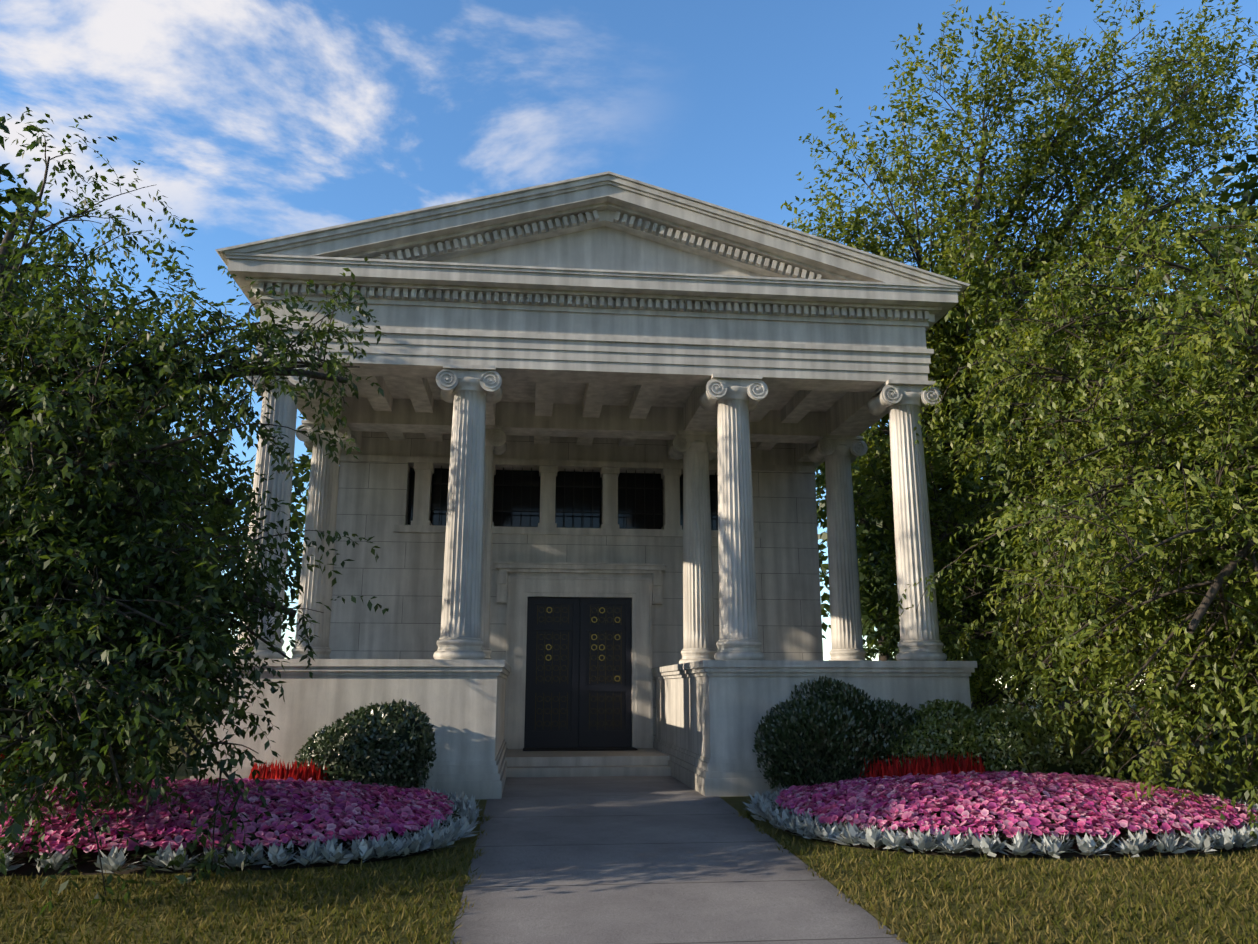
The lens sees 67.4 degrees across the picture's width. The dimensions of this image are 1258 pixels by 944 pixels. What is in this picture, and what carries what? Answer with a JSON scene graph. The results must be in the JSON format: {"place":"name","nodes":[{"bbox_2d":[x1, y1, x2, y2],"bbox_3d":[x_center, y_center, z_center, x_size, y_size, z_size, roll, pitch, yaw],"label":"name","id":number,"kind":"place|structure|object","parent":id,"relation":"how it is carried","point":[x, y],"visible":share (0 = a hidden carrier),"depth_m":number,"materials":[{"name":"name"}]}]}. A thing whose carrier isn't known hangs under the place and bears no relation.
{"place":"outdoors","nodes":[
{"label":"outdoors","id":0,"kind":"place"},
{"bbox_2d":[0,689,1257,943],"bbox_3d":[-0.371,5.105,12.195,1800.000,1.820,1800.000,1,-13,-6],"label":"lawn","id":1,"kind":"structure","parent":0,"point":[742,807],"depth_m":7.21,"materials":[{"name":"green plant"}]},
{"bbox_2d":[0,122,45,355],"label":"tree","id":2,"kind":"object","parent":1,"relation":"on","point":[6,173],"depth_m":17.05,"materials":[{"name":"green plant"}]},
{"bbox_2d":[15,344,302,723],"bbox_3d":[-15.854,1.560,26.109,13.190,12.554,10.700,13,-18,-44],"label":"tree","id":3,"kind":"object","parent":1,"relation":"on","point":[185,445],"depth_m":28.03,"materials":[{"name":"green plant"}]},
{"bbox_2d":[0,107,388,916],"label":"broadleaf tree","id":4,"kind":"object","parent":1,"relation":"on","point":[198,697],"depth_m":8.51,"materials":[{"name":"green plant"}]},
{"bbox_2d":[138,386,304,696],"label":"tree","id":5,"kind":"object","parent":1,"relation":"on","point":[248,514],"depth_m":61.14,"materials":[{"name":"green plant"}]},
{"bbox_2d":[0,805,457,875],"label":"bed soil","id":6,"kind":"structure","parent":1,"relation":"on","point":[85,868],"depth_m":8.06,"materials":[{"name":"brown soil"}]},
{"bbox_2d":[0,748,337,788],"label":"red flowers","id":7,"kind":"object","parent":6,"relation":"in","point":[305,774],"visible":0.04,"depth_m":10.62,"materials":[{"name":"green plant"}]},
{"bbox_2d":[0,777,453,854],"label":"petunias","id":8,"kind":"object","parent":6,"relation":"in","point":[335,797],"visible":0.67,"depth_m":8.69,"materials":[{"name":"pink plant"}]},
{"bbox_2d":[4,789,459,869],"bbox_3d":[-4.551,3.446,9.485,5.687,0.487,3.570,1,-13,-6],"label":"bed foliage","id":9,"kind":"object","parent":6,"relation":"on","point":[25,855],"visible":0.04,"depth_m":8.31,"materials":[{"name":"green plant"}]},
{"bbox_2d":[0,786,482,872],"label":"silver foliage border","id":10,"kind":"object","parent":6,"relation":"on","point":[442,836],"visible":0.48,"depth_m":8.05,"materials":[{"name":"grey plant"}]},
{"bbox_2d":[289,416,339,594],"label":"tree","id":11,"kind":"object","parent":1,"relation":"on","point":[304,466],"depth_m":57.52,"materials":[{"name":"green plant"}]},
{"bbox_2d":[294,724,350,776],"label":"round shrub","id":12,"kind":"object","parent":1,"relation":"on","point":[309,748],"depth_m":10.99,"materials":[{"name":"green plant"}]},
{"bbox_2d":[311,702,436,800],"bbox_3d":[-3.026,3.391,11.195,1.453,1.333,1.449,1,-13,-6],"label":"round shrub","id":13,"kind":"object","parent":1,"relation":"on","point":[357,719],"depth_m":10.76,"materials":[{"name":"green plant"}]},
{"bbox_2d":[370,699,433,763],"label":"round shrub","id":14,"kind":"object","parent":1,"relation":"on","point":[421,718],"depth_m":10.97,"materials":[{"name":"green plant"}]},
{"bbox_2d":[190,659,977,801],"bbox_3d":[-0.610,4.037,14.745,10.100,2.000,5.680,1,-13,-6],"label":"porch base","id":15,"kind":"object","parent":1,"relation":"on","point":[710,714],"visible":0.52,"depth_m":12.17,"materials":[{"name":"stone"}]},
{"bbox_2d":[329,431,822,746],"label":"cella walls","id":16,"kind":"structure","parent":15,"relation":"on","point":[401,579],"depth_m":17.88,"materials":[{"name":"white stone"}]},
{"bbox_2d":[408,468,717,529],"bbox_3d":[-0.964,0.588,18.565,6.600,1.210,0.030,1,-13,-6],"label":"clerestory glass","id":17,"kind":"object","parent":16,"relation":"attached to","point":[643,521],"visible":0.43,"depth_m":18.54,"materials":[{"name":"black glass"}]},
{"bbox_2d":[430,466,717,529],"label":"window grilles","id":18,"kind":"object","parent":16,"relation":"attached to","point":[583,486],"visible":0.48,"depth_m":18.32,"materials":[{"name":"brown metal"}]},
{"bbox_2d":[340,454,815,748],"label":"cella trim","id":19,"kind":"structure","parent":16,"relation":"attached to","point":[639,586],"depth_m":17.72,"materials":[{"name":"white stone"}]},
{"bbox_2d":[524,597,631,747],"bbox_3d":[-0.930,3.704,17.525,1.960,2.730,0.090,1,-13,-6],"label":"bronze door","id":20,"kind":"structure","parent":16,"relation":"attached to","point":[578,688],"depth_m":17.49,"materials":[{"name":"black metal"}]},
{"bbox_2d":[535,605,621,729],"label":"door panel ornaments","id":21,"kind":"object","parent":20,"relation":"attached to","point":[613,657],"visible":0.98,"depth_m":17.50},
{"bbox_2d":[546,607,619,681],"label":"door rosettes","id":22,"kind":"object","parent":20,"relation":"attached to","point":[591,637],"visible":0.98,"depth_m":17.64,"materials":[{"name":"metal"}]},
{"bbox_2d":[523,747,637,750],"bbox_3d":[-0.873,4.903,16.695,2.000,0.018,0.640,1,-13,-6],"label":"threshold","id":23,"kind":"object","parent":15,"relation":"on","point":[585,749],"depth_m":16.46,"materials":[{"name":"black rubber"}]},
{"bbox_2d":[233,358,946,663],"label":"columns","id":24,"kind":"structure","parent":15,"relation":"on","point":[469,392],"depth_m":13.53,"materials":[{"name":"stone"}]},
{"bbox_2d":[224,253,961,467],"bbox_3d":[-0.968,-0.779,19.306,10.420,1.365,12.700,1,-13,-6],"label":"entablature","id":25,"kind":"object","parent":24,"relation":"on","point":[859,342],"visible":0.5,"depth_m":13.51,"materials":[{"name":"stone"}]},
{"bbox_2d":[336,375,846,458],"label":"ceiling beams","id":26,"kind":"structure","parent":25,"relation":"attached to","point":[585,414],"depth_m":16.23,"materials":[{"name":"stone"}]},
{"bbox_2d":[215,171,969,294],"bbox_3d":[-0.966,-2.173,19.600,10.631,1.528,12.750,1,-13,-6],"label":"pediment","id":27,"kind":"object","parent":25,"relation":"on","point":[608,220],"visible":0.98,"depth_m":13.72,"materials":[{"name":"stone"}]},
{"bbox_2d":[752,697,889,802],"bbox_3d":[2.531,3.529,11.713,1.936,1.470,1.502,1,-13,-6],"label":"yew shrub","id":28,"kind":"object","parent":1,"relation":"on","point":[769,732],"depth_m":11.36,"materials":[{"name":"green plant"}]},
{"bbox_2d":[789,675,875,719],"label":"yew shrub","id":29,"kind":"object","parent":1,"relation":"on","point":[851,693],"depth_m":12.09,"materials":[{"name":"green plant"}]},
{"bbox_2d":[815,409,989,660],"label":"tree","id":30,"kind":"object","parent":1,"relation":"on","point":[864,553],"depth_m":54.02,"materials":[{"name":"green plant"}]},
{"bbox_2d":[940,467,1029,708],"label":"tree","id":31,"kind":"object","parent":1,"relation":"on","point":[1022,702],"depth_m":62.90,"materials":[{"name":"green plant"}]},
{"bbox_2d":[863,453,1163,712],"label":"tree","id":32,"kind":"object","parent":1,"relation":"on","point":[1056,694],"depth_m":40.74,"materials":[{"name":"green plant"}]},
{"bbox_2d":[778,795,1257,857],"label":"bed soil","id":33,"kind":"structure","parent":1,"relation":"on","point":[1149,852],"depth_m":8.75,"materials":[{"name":"brown soil"}]},
{"bbox_2d":[855,697,923,792],"bbox_3d":[3.209,3.554,11.853,1.270,1.428,1.209,1,-13,-6],"label":"yew shrub","id":34,"kind":"object","parent":33,"relation":"on","point":[897,712],"depth_m":11.63,"materials":[{"name":"green plant"}]},
{"bbox_2d":[859,752,985,781],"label":"red flowers","id":35,"kind":"object","parent":33,"relation":"on","point":[920,767],"visible":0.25,"depth_m":11.07,"materials":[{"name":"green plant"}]},
{"bbox_2d":[885,714,997,792],"bbox_3d":[3.817,3.504,11.685,1.645,0.998,1.149,1,-13,-6],"label":"box shrub","id":36,"kind":"object","parent":33,"relation":"on","point":[917,746],"depth_m":11.36,"materials":[{"name":"green plant"}]},
{"bbox_2d":[742,785,1257,857],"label":"dusty miller","id":37,"kind":"object","parent":33,"relation":"on","point":[810,827],"visible":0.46,"depth_m":8.70,"materials":[{"name":"grey plant"}]},
{"bbox_2d":[960,703,1049,782],"bbox_3d":[4.742,3.474,11.866,1.642,1.137,1.229,1,-13,-6],"label":"box shrub","id":38,"kind":"object","parent":33,"relation":"on","point":[1007,714],"depth_m":11.45,"materials":[{"name":"green plant"}]},
{"bbox_2d":[771,773,1246,854],"bbox_3d":[4.148,3.635,10.406,5.258,0.527,3.725,1,-13,-6],"label":"bed foliage","id":39,"kind":"object","parent":33,"relation":"on","point":[1004,838],"visible":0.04,"depth_m":9.11,"materials":[{"name":"green plant"}]},
{"bbox_2d":[775,770,1257,838],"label":"pink flowers","id":40,"kind":"object","parent":33,"relation":"on","point":[962,790],"visible":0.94,"depth_m":9.48,"materials":[{"name":"pink plant"}]},
{"bbox_2d":[771,705,855,780],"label":"yew shrub","id":41,"kind":"object","parent":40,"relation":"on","point":[802,715],"depth_m":11.20,"materials":[{"name":"green plant"}]},
{"bbox_2d":[1022,708,1086,773],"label":"box shrub","id":42,"kind":"object","parent":33,"relation":"on","point":[1048,751],"depth_m":11.50,"materials":[{"name":"green plant"}]},
{"bbox_2d":[1018,715,1122,784],"bbox_3d":[5.512,3.608,12.131,1.657,0.986,1.403,1,-13,-6],"label":"box shrub","id":43,"kind":"object","parent":33,"relation":"on","point":[1088,735],"depth_m":11.64,"materials":[{"name":"green plant"}]},
{"bbox_2d":[781,0,1257,717],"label":"tall tree","id":44,"kind":"object","parent":1,"relation":"on","point":[1067,122],"depth_m":23.65,"materials":[{"name":"green plant"}]},
{"bbox_2d":[880,160,1227,716],"bbox_3d":[13.848,-0.510,31.997,16.293,19.269,13.484,1,-13,-6],"label":"tree","id":45,"kind":"object","parent":1,"relation":"on","point":[924,241],"depth_m":31.47,"materials":[{"name":"green plant"}]},
{"bbox_2d":[878,156,1257,850],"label":"broadleaf tree","id":46,"kind":"object","parent":1,"relation":"on","point":[1094,436],"depth_m":10.77,"materials":[{"name":"green plant"}]},
{"bbox_2d":[1071,712,1149,779],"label":"shrub","id":47,"kind":"object","parent":1,"relation":"on","point":[1128,732],"depth_m":12.22,"materials":[{"name":"green plant"}]},
{"bbox_2d":[1003,279,1251,713],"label":"tree","id":48,"kind":"object","parent":1,"relation":"on","point":[1173,306],"depth_m":43.04,"materials":[{"name":"green plant"}]},
{"bbox_2d":[1038,153,1257,773],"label":"tree","id":49,"kind":"object","parent":1,"relation":"on","point":[1217,179],"depth_m":20.15,"materials":[{"name":"green plant"}]},
{"bbox_2d":[0,0,1257,688],"label":"sky","id":50,"kind":"structure","parent":0,"point":[255,120],"materials":[{"name":"blue"}]},
{"bbox_2d":[450,776,907,943],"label":"walkway","id":51,"kind":"structure","parent":0,"point":[624,860],"depth_m":7.73,"materials":[{"name":"concrete"}]},
{"bbox_2d":[910,698,981,733],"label":"box shrub","id":52,"kind":"object","parent":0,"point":[951,707],"depth_m":11.90,"materials":[{"name":"green plant"}]},
{"bbox_2d":[1226,799,1255,803],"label":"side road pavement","id":53,"kind":"structure","parent":0,"point":[1242,801],"depth_m":11.74,"materials":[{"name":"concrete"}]}
]}

